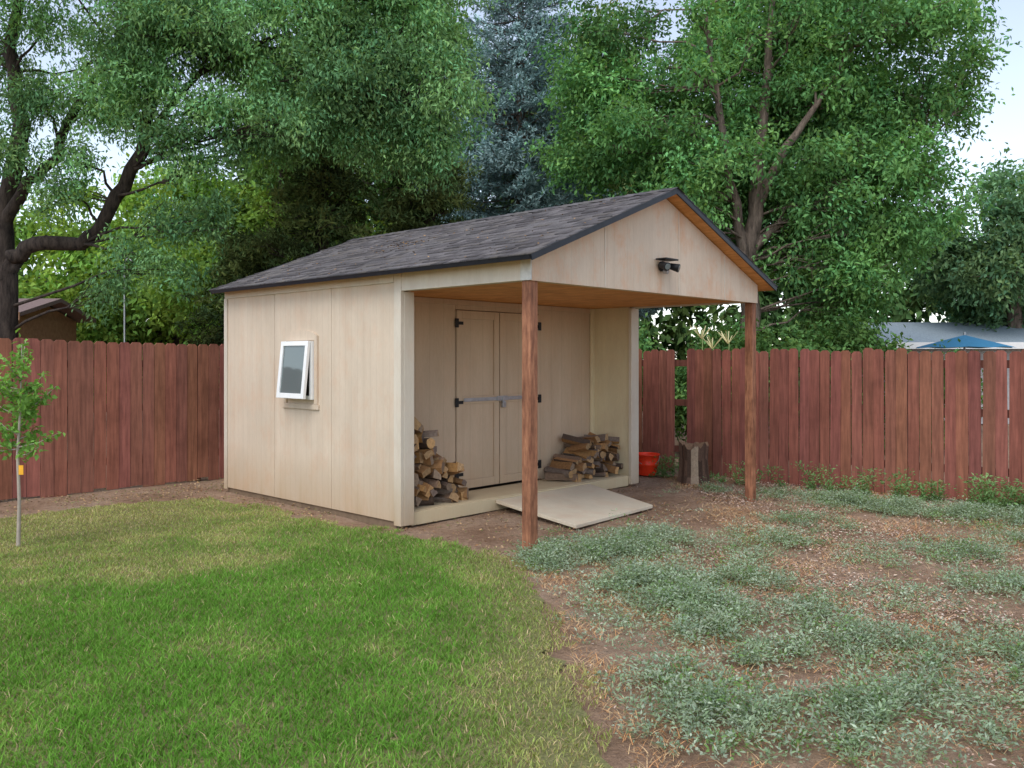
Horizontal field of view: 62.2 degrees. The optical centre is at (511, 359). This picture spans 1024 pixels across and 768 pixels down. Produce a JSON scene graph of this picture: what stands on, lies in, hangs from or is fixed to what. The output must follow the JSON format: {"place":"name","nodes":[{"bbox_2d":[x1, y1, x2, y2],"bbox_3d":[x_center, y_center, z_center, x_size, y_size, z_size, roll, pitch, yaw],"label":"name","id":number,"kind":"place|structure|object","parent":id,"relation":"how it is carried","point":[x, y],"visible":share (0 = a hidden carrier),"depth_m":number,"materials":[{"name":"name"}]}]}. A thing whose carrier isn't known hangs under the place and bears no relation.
{"place":"outdoors","nodes":[
{"label":"outdoors","id":0,"kind":"place"},
{"bbox_2d":[18,317,75,370],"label":"walls","id":1,"kind":"structure","parent":0,"point":[41,329],"depth_m":17.95,"materials":[{"name":"brown wood"}]},
{"bbox_2d":[19,298,60,315],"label":"roof slope","id":2,"kind":"structure","parent":1,"relation":"on","point":[33,306],"depth_m":17.32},
{"bbox_2d":[20,307,73,320],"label":"gable end","id":3,"kind":"structure","parent":1,"relation":"on","point":[55,315],"depth_m":18.03,"materials":[{"name":"brown wood"}]},
{"bbox_2d":[49,299,95,322],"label":"roof slope","id":4,"kind":"structure","parent":1,"relation":"on","point":[76,315],"depth_m":18.69,"materials":[{"name":"brown"}]},
{"bbox_2d":[0,495,639,767],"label":"lawn","id":5,"kind":"structure","parent":0,"point":[552,758],"depth_m":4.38,"materials":[{"name":"green plant"}]},
{"bbox_2d":[0,328,65,546],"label":"sapling tree","id":6,"kind":"object","parent":5,"relation":"on","point":[25,402],"visible":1,"depth_m":7.21,"materials":[{"name":"green plant"}]},
{"bbox_2d":[213,259,527,293],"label":"roof deck","id":7,"kind":"structure","parent":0,"point":[379,275],"depth_m":8.00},
{"bbox_2d":[210,254,530,293],"bbox_3d":[-1.737,-0.811,8.435,5.160,0.048,0.031,0,0,43],"label":"eave edge","id":8,"kind":"object","parent":7,"relation":"attached to","point":[421,268],"visible":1,"depth_m":7.91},
{"bbox_2d":[209,188,777,290],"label":"shingles","id":9,"kind":"object","parent":7,"relation":"on","point":[445,245],"visible":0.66,"depth_m":8.60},
{"bbox_2d":[259,199,614,279],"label":"roof leaf litter","id":10,"kind":"object","parent":9,"relation":"on","point":[424,241],"visible":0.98,"depth_m":9.24,"materials":[{"name":"brown plant"}]},
{"bbox_2d":[348,187,684,240],"bbox_3d":[-0.294,-1.638,9.964,5.210,0.056,0.254,0,0,43],"label":"ridge cap","id":11,"kind":"object","parent":7,"relation":"on","point":[586,202],"visible":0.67,"depth_m":9.44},
{"bbox_2d":[530,188,676,259],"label":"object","id":12,"kind":"object","parent":7,"relation":"attached to","point":[572,238],"visible":1,"depth_m":7.30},
{"bbox_2d":[531,199,757,302],"bbox_3d":[1.476,-1.114,8.300,0.022,0.948,3.860,0,0,43],"label":"gable siding","id":13,"kind":"object","parent":7,"relation":"attached to","point":[638,243],"visible":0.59,"depth_m":8.12,"materials":[{"name":"beige wood"}]},
{"bbox_2d":[538,281,747,302],"bbox_3d":[1.434,-0.738,8.340,0.092,0.185,3.860,0,0,43],"label":"header front","id":14,"kind":"object","parent":13,"relation":"attached to","point":[638,291],"visible":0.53,"depth_m":8.09,"materials":[{"name":"beige paint"}]},
{"bbox_2d":[520,259,531,280],"bbox_3d":[0.115,-0.742,6.919,0.114,0.197,0.017,0,0,43],"label":"end board","id":15,"kind":"object","parent":14,"relation":"attached to","point":[525,269],"visible":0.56,"depth_m":6.91,"materials":[{"name":"beige wood"}]},
{"bbox_2d":[635,302,741,308],"bbox_3d":[2.138,-0.738,10.273,1.529,0.185,0.080,0,0,43],"label":"header","id":16,"kind":"object","parent":14,"relation":"attached to","point":[690,305],"visible":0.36,"depth_m":10.21,"materials":[{"name":"paint"}]},
{"bbox_2d":[656,257,680,273],"bbox_3d":[1.504,-0.896,8.192,0.156,0.149,0.278,0,0,43],"label":"security light","id":17,"kind":"object","parent":13,"relation":"attached to","point":[665,267],"visible":1,"depth_m":8.19,"materials":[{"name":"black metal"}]},
{"bbox_2d":[677,188,776,290],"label":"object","id":18,"kind":"object","parent":7,"relation":"attached to","point":[725,238],"visible":1,"depth_m":8.88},
{"bbox_2d":[0,404,1023,767],"bbox_3d":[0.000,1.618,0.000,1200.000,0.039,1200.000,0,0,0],"label":"ground","id":19,"kind":"structure","parent":0,"point":[616,754],"depth_m":5.59,"materials":[{"name":"brown soil"}]},
{"bbox_2d":[0,338,223,499],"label":"wooden fence","id":20,"kind":"object","parent":19,"relation":"on","point":[163,408],"visible":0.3,"depth_m":10.51,"materials":[{"name":"red wood"}]},
{"bbox_2d":[124,258,132,341],"bbox_3d":[-7.231,-0.157,16.000,0.172,3.514,0.034,0,0,0],"label":"metal pole","id":21,"kind":"object","parent":19,"relation":"on","point":[125,314],"visible":0.33,"depth_m":16.00,"materials":[{"name":"grey metal"}]},
{"bbox_2d":[13,161,304,403],"bbox_3d":[-8.586,-1.698,21.347,12.271,6.601,5.045,0,0,0],"label":"boxelder tree","id":22,"kind":"object","parent":19,"relation":"on","point":[152,330],"visible":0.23,"depth_m":20.35,"materials":[{"name":"green plant"}]},
{"bbox_2d":[170,230,304,346],"bbox_3d":[-4.780,-0.339,15.400,3.085,4.110,2.851,0,0,0],"label":"juniper tree","id":23,"kind":"object","parent":19,"relation":"on","point":[242,264],"visible":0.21,"depth_m":14.97,"materials":[{"name":"green plant"}]},
{"bbox_2d":[119,126,394,345],"bbox_3d":[-5.294,-2.063,18.319,5.862,7.342,4.315,0,0,0],"label":"boxelder tree","id":24,"kind":"object","parent":19,"relation":"on","point":[252,216],"visible":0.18,"depth_m":17.70,"materials":[{"name":"green plant"}]},
{"bbox_2d":[0,0,520,386],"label":"locust tree","id":25,"kind":"object","parent":19,"relation":"on","point":[346,85],"visible":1,"depth_m":11.92,"materials":[{"name":"green plant"}]},
{"bbox_2d":[211,131,390,266],"bbox_3d":[-3.192,-1.142,14.531,3.433,5.690,3.620,0,0,0],"label":"juniper tree","id":26,"kind":"object","parent":19,"relation":"on","point":[318,182],"visible":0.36,"depth_m":14.24,"materials":[{"name":"green plant"}]},
{"bbox_2d":[228,487,398,526],"bbox_3d":[-2.260,1.591,9.207,3.220,0.079,0.025,0,0,43],"label":"skid foundation","id":27,"kind":"object","parent":19,"relation":"on","point":[366,519],"visible":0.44,"depth_m":8.94,"materials":[{"name":"brown wood"}]},
{"bbox_2d":[228,294,274,496],"bbox_3d":[-3.058,0.375,9.944,1.089,2.350,0.045,0,0,43],"label":"side panel","id":28,"kind":"object","parent":27,"relation":"on","point":[251,393],"visible":0.78,"depth_m":9.89,"materials":[{"name":"paint"}]},
{"bbox_2d":[224,299,227,488],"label":"back corner trim","id":29,"kind":"structure","parent":28,"relation":"attached to","point":[225,393],"depth_m":10.27,"materials":[{"name":"paint"}]},
{"bbox_2d":[275,289,331,508],"bbox_3d":[-2.258,0.375,9.192,1.094,2.350,0.045,0,0,43],"label":"side panel","id":30,"kind":"object","parent":27,"relation":"on","point":[303,455],"visible":0.76,"depth_m":9.11,"materials":[{"name":"paint"}]},
{"bbox_2d":[276,341,310,398],"bbox_3d":[-2.349,0.114,9.107,0.522,0.615,0.036,0,-6,43],"label":"window sash","id":31,"kind":"object","parent":30,"relation":"attached to","point":[293,369],"depth_m":9.09,"materials":[{"name":"white plastic"}]},
{"bbox_2d":[283,330,317,340],"bbox_3d":[-2.286,-0.256,9.172,0.650,0.109,0.021,0,0,43],"label":"window trim top","id":32,"kind":"structure","parent":30,"relation":"attached to","point":[299,335],"depth_m":9.15,"materials":[{"name":"beige wood"}]},
{"bbox_2d":[282,403,318,409],"bbox_3d":[-2.286,0.508,9.172,0.690,0.054,0.021,0,0,43],"label":"window trim bottom","id":33,"kind":"structure","parent":30,"relation":"attached to","point":[301,406],"depth_m":9.15,"materials":[{"name":"beige wood"}]},
{"bbox_2d":[296,365,308,395],"bbox_3d":[-2.282,0.120,9.178,0.472,0.560,0.005,0,0,43],"label":"window opening","id":34,"kind":"object","parent":30,"relation":"in","point":[307,390],"depth_m":9.07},
{"bbox_2d":[309,341,313,399],"bbox_3d":[-2.118,0.120,8.993,0.040,0.620,0.047,0,0,43],"label":"window frame","id":35,"kind":"object","parent":30,"relation":"attached to","point":[311,375],"visible":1,"depth_m":8.97,"materials":[{"name":"white plastic"}]},
{"bbox_2d":[314,340,317,404],"bbox_3d":[-2.070,0.140,8.968,0.055,0.680,0.021,0,0,43],"label":"window trim","id":36,"kind":"structure","parent":30,"relation":"attached to","point":[315,372],"depth_m":8.95,"materials":[{"name":"beige wood"}]},
{"bbox_2d":[332,283,393,521],"bbox_3d":[-1.476,0.375,8.457,1.040,2.350,0.045,0,0,43],"label":"side panel","id":37,"kind":"object","parent":27,"relation":"on","point":[362,400],"visible":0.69,"depth_m":8.42,"materials":[{"name":"paint"}]},
{"bbox_2d":[200,3,537,234],"bbox_3d":[-3.044,-3.958,20.815,8.583,11.119,4.872,0,0,0],"label":"cottonwood tree","id":38,"kind":"object","parent":19,"relation":"on","point":[388,184],"visible":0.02,"depth_m":20.28,"materials":[{"name":"green plant"}]},
{"bbox_2d":[394,273,403,526],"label":"corner trim side","id":39,"kind":"structure","parent":19,"relation":"on","point":[398,407],"depth_m":8.02,"materials":[{"name":"paint"}]},
{"bbox_2d":[360,155,488,236],"bbox_3d":[-1.583,-1.008,14.810,3.558,5.434,4.014,0,0,0],"label":"juniper tree","id":40,"kind":"object","parent":19,"relation":"on","point":[413,212],"visible":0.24,"depth_m":14.44,"materials":[{"name":"green plant"}]},
{"bbox_2d":[19,59,965,399],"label":"distant trees","id":41,"kind":"object","parent":19,"relation":"on","point":[669,333],"visible":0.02,"depth_m":30.09,"materials":[{"name":"green plant"}]},
{"bbox_2d":[3,473,1022,698],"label":"fallen leaves","id":42,"kind":"object","parent":19,"relation":"on","point":[891,660],"visible":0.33,"depth_m":7.98,"materials":[{"name":"brown plant"}]},
{"bbox_2d":[410,476,627,525],"bbox_3d":[0.241,1.538,9.458,0.038,0.125,3.562,0,0,43],"label":"platform front board","id":43,"kind":"object","parent":19,"relation":"on","point":[449,512],"visible":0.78,"depth_m":8.77,"materials":[{"name":"beige wood"}]},
{"bbox_2d":[414,302,454,476],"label":"front wall","id":44,"kind":"structure","parent":43,"relation":"on","point":[434,366],"depth_m":9.17,"materials":[{"name":"paint"}]},
{"bbox_2d":[455,398,458,406],"bbox_3d":[-0.606,0.480,9.359,0.013,0.100,0.050,0,0,43],"label":"hinge","id":45,"kind":"object","parent":44,"relation":"attached to","point":[456,402],"visible":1,"depth_m":9.35,"materials":[{"name":"black metal"}]},
{"bbox_2d":[455,310,497,486],"bbox_3d":[-0.406,0.453,9.637,0.035,1.995,0.674,0,0,43],"label":"door leaf","id":46,"kind":"object","parent":44,"relation":"attached to","point":[477,380],"visible":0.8,"depth_m":9.63,"materials":[{"name":"beige wood"}]},
{"bbox_2d":[455,302,521,312],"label":"front wall top","id":47,"kind":"structure","parent":44,"relation":"attached to","point":[481,308],"depth_m":9.75,"materials":[{"name":"paint"}]},
{"bbox_2d":[411,282,731,308],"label":"porch ceiling","id":48,"kind":"structure","parent":44,"relation":"on","point":[557,295],"depth_m":8.97,"materials":[{"name":"brown wood"}]},
{"bbox_2d":[414,297,589,312],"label":"top trim","id":49,"kind":"structure","parent":48,"relation":"attached to","point":[483,303],"depth_m":9.73,"materials":[{"name":"paint"}]},
{"bbox_2d":[414,416,468,506],"bbox_3d":[-0.855,1.024,8.699,0.578,1.022,1.032,0,0,43],"label":"firewood pile","id":50,"kind":"object","parent":43,"relation":"on","point":[435,480],"visible":0.51,"depth_m":8.52,"materials":[{"name":"brown wood"}]},
{"bbox_2d":[466,310,521,488],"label":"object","id":51,"kind":"object","parent":43,"relation":"on","point":[500,483],"depth_m":9.89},
{"bbox_2d":[456,310,461,486],"bbox_3d":[-0.588,0.453,9.402,0.018,1.985,0.082,0,0,43],"label":"door left stile","id":52,"kind":"object","parent":51,"relation":"attached to","point":[459,390],"depth_m":9.40,"materials":[{"name":"paint"}]},
{"bbox_2d":[455,318,458,326],"bbox_3d":[-0.606,-0.400,9.359,0.013,0.100,0.050,0,0,43],"label":"hinge","id":53,"kind":"object","parent":52,"relation":"attached to","point":[456,322],"visible":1,"depth_m":9.35,"materials":[{"name":"black metal"}]},
{"bbox_2d":[462,311,493,319],"bbox_3d":[-0.386,-0.495,9.618,0.018,0.090,0.508,0,0,43],"label":"door left rail top","id":54,"kind":"object","parent":51,"relation":"attached to","point":[477,315],"depth_m":9.61,"materials":[{"name":"paint"}]},
{"bbox_2d":[462,476,493,487],"bbox_3d":[-0.386,1.397,9.618,0.018,0.095,0.508,0,0,43],"label":"door left rail bottom","id":55,"kind":"object","parent":51,"relation":"attached to","point":[479,482],"depth_m":9.63,"materials":[{"name":"paint"}]},
{"bbox_2d":[462,395,493,403],"bbox_3d":[-0.386,0.458,9.618,0.018,0.085,0.508,0,0,43],"label":"door latch bar","id":56,"kind":"object","parent":51,"relation":"attached to","point":[474,402],"depth_m":9.59,"materials":[{"name":"paint"}]},
{"bbox_2d":[464,396,521,401],"bbox_3d":[-0.124,0.455,9.873,0.012,0.040,1.200,0,0,43],"label":"hasp bar","id":57,"kind":"object","parent":51,"relation":"attached to","point":[488,398],"visible":0.56,"depth_m":9.69,"materials":[{"name":"silver metal"}]},
{"bbox_2d":[497,396,507,400],"bbox_3d":[-0.111,0.453,9.868,0.013,0.055,0.170,0,0,43],"label":"door latch","id":58,"kind":"object","parent":57,"relation":"attached to","point":[499,398],"depth_m":9.84,"materials":[{"name":"silver metal"}]},
{"bbox_2d":[493,312,498,483],"bbox_3d":[-0.183,0.453,9.834,0.018,1.985,0.082,0,0,43],"label":"door left stile","id":59,"kind":"object","parent":51,"relation":"attached to","point":[496,394],"depth_m":9.82,"materials":[{"name":"paint"}]},
{"bbox_2d":[499,313,504,482],"bbox_3d":[-0.117,0.453,9.903,0.018,1.985,0.082,0,0,43],"label":"door right stile","id":60,"kind":"object","parent":51,"relation":"attached to","point":[501,393],"depth_m":9.88,"materials":[{"name":"paint"}]},
{"bbox_2d":[505,472,521,482],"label":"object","id":61,"kind":"object","parent":51,"relation":"attached to","point":[511,477],"depth_m":10.03,"materials":[{"name":"paint"}]},
{"bbox_2d":[505,313,521,321],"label":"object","id":62,"kind":"object","parent":51,"relation":"attached to","point":[512,317],"depth_m":10.03,"materials":[{"name":"paint"}]},
{"bbox_2d":[505,394,521,401],"bbox_3d":[0.090,0.458,10.124,0.018,0.085,0.520,0,0,43],"label":"door right rail","id":63,"kind":"object","parent":51,"relation":"attached to","point":[512,400],"depth_m":10.03,"materials":[{"name":"paint"}]},
{"bbox_2d":[538,315,538,477],"bbox_3d":[0.296,0.453,10.344,0.018,1.985,0.082,0,0,43],"label":"door right stile","id":64,"kind":"object","parent":51,"relation":"attached to","point":[538,393],"depth_m":10.36,"materials":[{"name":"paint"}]},
{"bbox_2d":[538,310,589,478],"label":"front wall","id":65,"kind":"structure","parent":43,"relation":"on","point":[564,368],"depth_m":10.70,"materials":[{"name":"paint"}]},
{"bbox_2d":[498,312,521,483],"bbox_3d":[0.070,0.453,10.142,0.035,1.995,0.686,0,0,43],"label":"door leaf","id":66,"kind":"object","parent":65,"relation":"attached to","point":[513,385],"visible":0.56,"depth_m":10.06,"materials":[{"name":"beige wood"}]},
{"bbox_2d":[590,309,594,433],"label":"corner trim","id":67,"kind":"structure","parent":65,"relation":"attached to","point":[592,370],"depth_m":11.11,"materials":[{"name":"beige paint"}]},
{"bbox_2d":[544,432,622,481],"bbox_3d":[0.893,1.226,10.557,0.609,0.601,1.215,0,0,43],"label":"firewood pile","id":68,"kind":"object","parent":43,"relation":"on","point":[590,455],"visible":0.99,"depth_m":10.46,"materials":[{"name":"brown wood"}]},
{"bbox_2d":[595,307,632,476],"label":"wing wall","id":69,"kind":"structure","parent":43,"relation":"on","point":[611,372],"depth_m":10.93,"materials":[{"name":"beige paint"}]},
{"bbox_3d":[-1.198,0.420,8.330,0.590,2.160,0.039,0,0,43],"label":"wing wall","id":70,"kind":"object","parent":43,"relation":"on","visible":0},
{"bbox_2d":[404,292,413,525],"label":"corner trim end","id":71,"kind":"structure","parent":70,"relation":"attached to","point":[408,408],"depth_m":8.06,"materials":[{"name":"paint"}]},
{"bbox_2d":[414,473,626,511],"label":"platform deck","id":72,"kind":"structure","parent":19,"relation":"on","point":[495,492],"depth_m":9.51,"materials":[{"name":"beige wood"}]},
{"bbox_2d":[522,280,537,556],"bbox_3d":[0.146,0.493,6.964,0.094,2.274,0.094,0,0,43],"label":"post","id":73,"kind":"object","parent":19,"relation":"on","point":[530,411],"visible":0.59,"depth_m":6.93,"materials":[{"name":"brown wood"}]},
{"bbox_2d":[401,260,521,290],"bbox_3d":[-0.455,-0.738,7.513,1.529,0.185,0.092,0,0,43],"label":"header","id":74,"kind":"object","parent":73,"relation":"on","point":[491,273],"visible":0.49,"depth_m":7.43,"materials":[{"name":"paint"}]},
{"bbox_2d":[412,0,663,319],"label":"blue spruce","id":75,"kind":"object","parent":19,"relation":"on","point":[504,154],"visible":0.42,"depth_m":18.30,"materials":[{"name":"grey plant"}]},
{"bbox_2d":[496,484,652,528],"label":"ramp","id":76,"kind":"structure","parent":19,"relation":"on","point":[576,507],"depth_m":8.94,"materials":[{"name":"paint"}]},
{"bbox_2d":[525,0,662,199],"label":"willow tree","id":77,"kind":"object","parent":19,"relation":"on","point":[616,187],"depth_m":24.48,"materials":[{"name":"green plant"}]},
{"bbox_2d":[639,452,659,475],"bbox_3d":[1.860,1.444,11.700,0.359,0.290,0.359,0,0,0],"label":"red bucket","id":78,"kind":"object","parent":19,"relation":"on","point":[646,458],"visible":0.74,"depth_m":11.56,"materials":[{"name":"plastic"}]},
{"bbox_2d":[677,441,710,485],"bbox_3d":[2.337,1.344,11.038,0.428,0.552,0.432,0,0,34],"label":"tree stump","id":79,"kind":"object","parent":19,"relation":"on","point":[693,465],"visible":0.98,"depth_m":10.91,"materials":[{"name":"brown wood"}]},
{"bbox_2d":[682,325,711,384],"bbox_3d":[2.758,0.557,12.269,0.740,2.086,0.321,0,0,-18],"label":"corn plant","id":80,"kind":"object","parent":19,"relation":"on","point":[699,335],"visible":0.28,"depth_m":12.19,"materials":[{"name":"beige plant"}]},
{"bbox_2d":[703,335,721,349],"bbox_3d":[2.926,0.627,12.424,0.710,1.946,0.304,0,0,-6],"label":"corn plant","id":81,"kind":"object","parent":19,"relation":"on","point":[711,344],"visible":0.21,"depth_m":12.40,"materials":[{"name":"beige plant"}]},
{"bbox_2d":[718,331,737,393],"bbox_3d":[3.061,0.594,12.227,0.706,2.012,0.334,0,0,0],"label":"corn plant","id":82,"kind":"object","parent":19,"relation":"on","point":[727,340],"visible":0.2,"depth_m":12.22,"materials":[{"name":"beige plant"}]},
{"bbox_2d":[745,303,755,501],"bbox_3d":[2.728,0.493,9.711,0.094,2.274,0.094,0,0,43],"label":"post","id":83,"kind":"object","parent":19,"relation":"on","point":[750,399],"visible":0.84,"depth_m":9.68,"materials":[{"name":"brown wood"}]},
{"bbox_2d":[500,452,1023,767],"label":"weeds","id":84,"kind":"object","parent":19,"relation":"on","point":[687,594],"visible":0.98,"depth_m":5.02,"materials":[{"name":"green plant"}]},
{"bbox_2d":[521,0,1022,341],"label":"ash tree","id":85,"kind":"object","parent":19,"relation":"on","point":[818,156],"visible":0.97,"depth_m":15.29,"materials":[{"name":"green plant"}]},
{"bbox_2d":[639,303,982,454],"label":"shrubs","id":86,"kind":"object","parent":19,"relation":"on","point":[844,339],"visible":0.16,"depth_m":14.19,"materials":[{"name":"green plant"}]},
{"bbox_2d":[639,348,1023,502],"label":"wooden fence","id":87,"kind":"object","parent":19,"relation":"on","point":[819,434],"visible":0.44,"depth_m":10.40,"materials":[{"name":"red wood"}]},
{"bbox_2d":[851,349,1022,423],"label":"walls","id":88,"kind":"structure","parent":19,"relation":"on","point":[983,351],"depth_m":20.94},
{"bbox_2d":[860,322,1023,344],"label":"roof slope","id":89,"kind":"structure","parent":88,"relation":"on","point":[926,331],"depth_m":21.55,"materials":[{"name":"grey"}]},
{"bbox_2d":[886,342,1023,348],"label":"fascia","id":90,"kind":"structure","parent":89,"relation":"attached to","point":[1017,345],"depth_m":20.55,"materials":[{"name":"white plastic"}]},
{"bbox_2d":[894,142,1023,331],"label":"elm tree","id":91,"kind":"object","parent":19,"relation":"on","point":[984,274],"visible":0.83,"depth_m":21.12,"materials":[{"name":"green plant"}]},
{"bbox_2d":[916,332,1012,350],"bbox_3d":[9.700,0.510,18.200,1.860,2.180,1.860,0,0,-22],"label":"patio umbrella","id":92,"kind":"object","parent":19,"relation":"on","point":[965,342],"visible":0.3,"depth_m":17.78,"materials":[{"name":"blue fabric"}]},
{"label":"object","id":93,"kind":"object","parent":19,"relation":"on","visible":0},
{"bbox_2d":[225,274,393,298],"bbox_3d":[-2.300,-0.772,9.187,3.230,0.085,0.020,0,0,43],"label":"side frieze","id":94,"kind":"object","parent":93,"relation":"attached to","point":[372,280],"visible":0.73,"depth_m":8.98,"materials":[{"name":"paint"}]},
{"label":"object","id":95,"kind":"object","parent":19,"relation":"on","visible":0},
{"bbox_2d":[629,309,638,483],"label":"corner trim end","id":96,"kind":"structure","parent":95,"relation":"attached to","point":[633,396],"depth_m":10.75,"materials":[{"name":"paint"}]},
{"bbox_2d":[0,0,1023,358],"label":"sky","id":97,"kind":"structure","parent":0,"point":[1007,126],"materials":[{"name":"white"}]},
{"bbox_2d":[605,227,605,286],"bbox_3d":[0.833,-0.925,7.596,0.003,0.550,0.012,0,0,43],"label":"gable batten","id":98,"kind":"object","parent":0,"point":[605,256],"visible":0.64,"depth_m":7.60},
{"bbox_2d":[678,212,678,293],"bbox_3d":[1.668,-1.062,8.485,0.003,0.823,0.012,0,0,43],"label":"gable batten","id":99,"kind":"object","parent":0,"point":[678,251],"visible":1,"depth_m":8.48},
{"bbox_2d":[667,194,773,290],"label":"roof deck","id":100,"kind":"structure","parent":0,"point":[676,201],"depth_m":8.93,"materials":[{"name":"brown wood"}]},
{"bbox_2d":[724,255,724,298],"bbox_3d":[2.292,-0.884,9.148,0.003,0.468,0.012,0,0,43],"label":"gable batten","id":101,"kind":"object","parent":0,"point":[724,276],"visible":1,"depth_m":9.14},
{"bbox_2d":[485,476,1023,767],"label":"dry grass","id":102,"kind":"structure","parent":0,"point":[667,619],"depth_m":5.05,"materials":[{"name":"plant"}]}
]}

